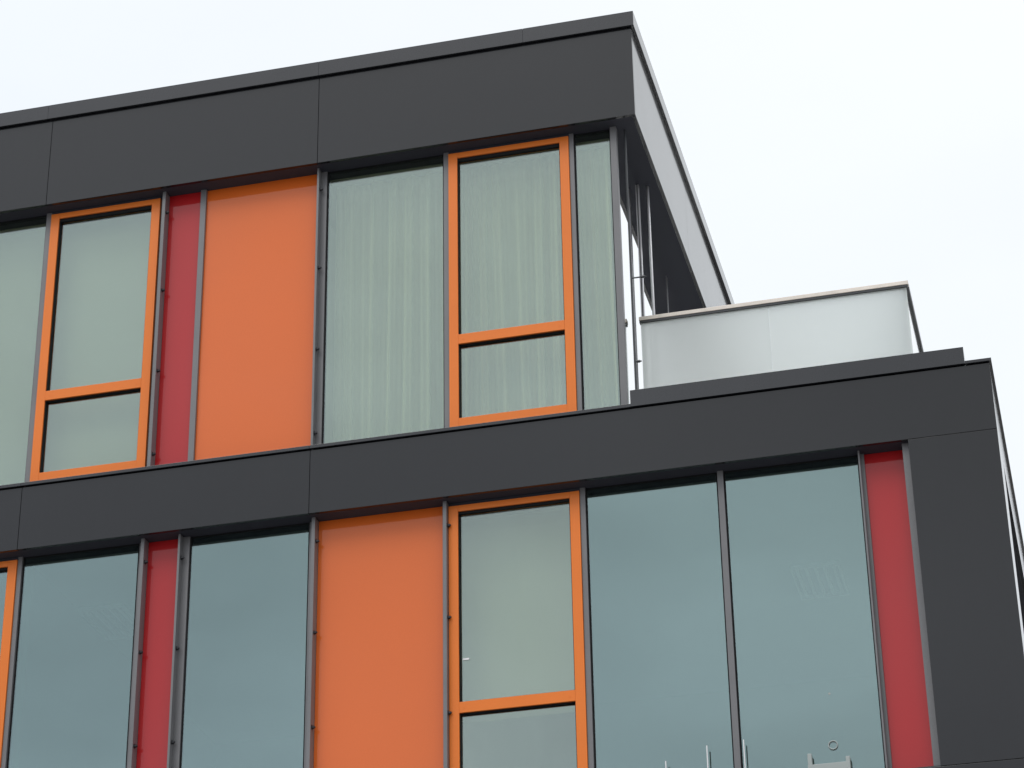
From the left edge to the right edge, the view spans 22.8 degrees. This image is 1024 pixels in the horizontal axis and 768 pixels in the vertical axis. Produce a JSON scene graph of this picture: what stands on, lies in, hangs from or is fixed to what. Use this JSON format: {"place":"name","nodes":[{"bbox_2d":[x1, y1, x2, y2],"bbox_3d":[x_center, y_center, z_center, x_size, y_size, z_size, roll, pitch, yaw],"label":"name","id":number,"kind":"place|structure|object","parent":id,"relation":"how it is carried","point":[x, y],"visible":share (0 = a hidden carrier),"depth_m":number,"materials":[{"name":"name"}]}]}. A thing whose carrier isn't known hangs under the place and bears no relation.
{"place":"outdoors","nodes":[
{"label":"outdoors","id":0,"kind":"place"},
{"bbox_2d":[0,0,1023,541],"label":"sky","id":1,"kind":"structure","parent":0,"point":[826,145],"materials":[{"name":"white"}]},
{"bbox_2d":[743,740,745,767],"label":"rod","id":2,"kind":"object","parent":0,"point":[744,754],"visible":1,"depth_m":18.10,"materials":[{"name":"white metal"}]},
{"bbox_2d":[807,754,850,767],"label":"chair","id":3,"kind":"object","parent":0,"point":[846,763],"visible":1,"depth_m":17.90,"materials":[{"name":"plastic"}]},
{"bbox_3d":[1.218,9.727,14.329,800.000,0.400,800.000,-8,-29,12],"label":"ground","id":4,"kind":"structure","parent":0,"visible":0},
{"bbox_2d":[0,11,1023,767],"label":"office building","id":5,"kind":"structure","parent":4,"relation":"on","point":[260,553],"depth_m":20.58,"materials":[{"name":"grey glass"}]},
{"bbox_2d":[0,557,17,767],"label":"opening window","id":6,"kind":"structure","parent":5,"relation":"in","point":[10,565],"depth_m":20.08,"materials":[{"name":"orange paint"}]},
{"bbox_2d":[0,229,45,484],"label":"blind","id":7,"kind":"object","parent":5,"relation":"hanging from","point":[21,259],"visible":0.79,"depth_m":21.64,"materials":[{"name":"white fabric"}]},
{"bbox_2d":[0,215,46,471],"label":"window frame","id":8,"kind":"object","parent":5,"relation":"in","point":[40,217],"depth_m":21.99,"materials":[{"name":"grey metal"}]},
{"bbox_2d":[7,544,139,767],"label":"window","id":9,"kind":"structure","parent":5,"relation":"in","point":[26,559],"depth_m":20.09,"materials":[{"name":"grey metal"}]},
{"bbox_2d":[30,196,161,481],"bbox_3d":[-3.451,-0.352,21.220,0.999,2.665,0.094,-8,-29,12],"label":"opening window","id":10,"kind":"structure","parent":5,"relation":"in","point":[46,397],"depth_m":21.10,"materials":[{"name":"orange paint"}]},
{"bbox_2d":[44,213,150,471],"bbox_3d":[-3.408,-0.280,21.366,0.998,2.614,0.010,-8,-29,12],"label":"blind","id":11,"kind":"object","parent":5,"relation":"hanging from","point":[100,317],"visible":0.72,"depth_m":21.45,"materials":[{"name":"white fabric"}]},
{"bbox_2d":[77,603,133,640],"bbox_3d":[-3.361,2.010,21.492,0.400,0.038,0.640,-8,-29,12],"label":"ceiling light","id":12,"kind":"object","parent":5,"relation":"attached to","point":[98,627],"visible":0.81,"depth_m":21.42,"materials":[{"name":"grey metal"}]},
{"bbox_2d":[180,523,309,767],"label":"window","id":13,"kind":"structure","parent":5,"relation":"in","point":[304,524],"depth_m":19.78,"materials":[{"name":"grey glass"}]},
{"bbox_2d":[322,155,443,443],"bbox_3d":[-1.034,-0.668,20.714,1.017,2.665,0.034,-8,-29,12],"label":"window","id":14,"kind":"structure","parent":5,"relation":"in","point":[439,156],"depth_m":21.03,"materials":[{"name":"grey metal"}]},
{"bbox_2d":[333,172,443,441],"bbox_3d":[-0.967,-0.580,20.890,1.026,2.614,0.085,-8,-29,12],"label":"curtain","id":15,"kind":"object","parent":5,"relation":"hanging from","point":[416,193],"visible":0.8,"depth_m":20.97,"materials":[{"name":"white fabric"}]},
{"bbox_2d":[448,134,576,426],"bbox_3d":[-0.003,-0.810,20.485,1.026,2.665,0.094,-8,-29,12],"label":"opening window","id":16,"kind":"structure","parent":5,"relation":"in","point":[458,341],"depth_m":20.34,"materials":[{"name":"orange paint"}]},
{"bbox_2d":[461,508,574,722],"bbox_3d":[0.093,1.746,19.385,1.008,1.678,0.008,-8,-29,12],"label":"blind","id":17,"kind":"object","parent":5,"relation":"attached to","point":[517,617],"visible":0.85,"depth_m":19.42,"materials":[{"name":"white fabric"}]},
{"bbox_2d":[448,488,587,767],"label":"opening window","id":18,"kind":"structure","parent":5,"relation":"in","point":[459,709],"depth_m":18.98,"materials":[{"name":"orange paint"}]},
{"bbox_2d":[460,154,585,417],"bbox_3d":[0.047,-0.714,20.674,1.058,2.614,0.070,-8,-29,12],"label":"curtain","id":19,"kind":"object","parent":5,"relation":"hanging from","point":[493,183],"visible":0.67,"depth_m":20.78,"materials":[{"name":"white fabric"}]},
{"bbox_2d":[574,129,620,409],"bbox_3d":[0.685,-0.896,20.347,0.309,2.665,0.034,-8,-29,12],"label":"window","id":20,"kind":"structure","parent":5,"relation":"in","point":[603,131],"depth_m":20.44,"materials":[{"name":"grey metal"}]},
{"bbox_2d":[577,145,618,408],"bbox_3d":[0.692,-0.807,20.523,0.275,2.614,0.063,-8,-29,12],"label":"curtain","id":21,"kind":"object","parent":5,"relation":"hanging from","point":[593,170],"visible":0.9,"depth_m":20.64,"materials":[{"name":"white fabric"}]},
{"bbox_2d":[617,135,643,403],"bbox_3d":[0.978,-0.729,20.687,0.006,2.640,0.844,-8,-29,12],"label":"side window","id":22,"kind":"structure","parent":5,"relation":"in","point":[632,186],"depth_m":20.79,"materials":[{"name":"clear glass"}]},
{"bbox_2d":[640,210,667,315],"bbox_3d":[1.227,-0.164,21.746,0.006,2.640,1.514,-8,-29,12],"label":"side window","id":23,"kind":"structure","parent":5,"relation":"in","point":[659,276],"depth_m":22.24,"materials":[{"name":"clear glass"}]},
{"bbox_2d":[585,473,734,767],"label":"window","id":24,"kind":"structure","parent":5,"relation":"in","point":[587,490],"depth_m":19.05,"materials":[{"name":"grey glass"}]},
{"bbox_2d":[667,280,678,312],"bbox_3d":[1.600,0.536,23.060,0.006,2.640,1.444,-8,-29,12],"label":"side window","id":25,"kind":"structure","parent":5,"relation":"in","point":[673,307],"depth_m":23.17,"materials":[{"name":"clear glass"}]},
{"bbox_2d":[639,280,923,387],"bbox_3d":[2.742,1.035,22.364,2.170,1.087,5.430,-8,-29,12],"label":"glass balustrade","id":26,"kind":"object","parent":5,"relation":"on","point":[810,330],"visible":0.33,"depth_m":20.16,"materials":[{"name":"glass"}]},
{"bbox_2d":[723,455,885,767],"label":"window","id":27,"kind":"structure","parent":5,"relation":"in","point":[725,473],"depth_m":18.84,"materials":[{"name":"grey glass"}]},
{"bbox_2d":[790,560,848,599],"bbox_3d":[2.536,1.619,20.961,0.400,0.038,0.640,-8,-29,12],"label":"ceiling light","id":28,"kind":"object","parent":5,"relation":"attached to","point":[824,593],"visible":1,"depth_m":20.92,"materials":[{"name":"grey metal"}]},
{"bbox_2d":[828,740,837,749],"bbox_3d":[2.276,2.559,18.032,0.071,0.071,0.009,-8,-29,12],"label":"ring","id":29,"kind":"object","parent":5,"relation":"attached to","point":[832,741],"visible":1,"depth_m":18.03,"materials":[{"name":"plastic"}]}
]}

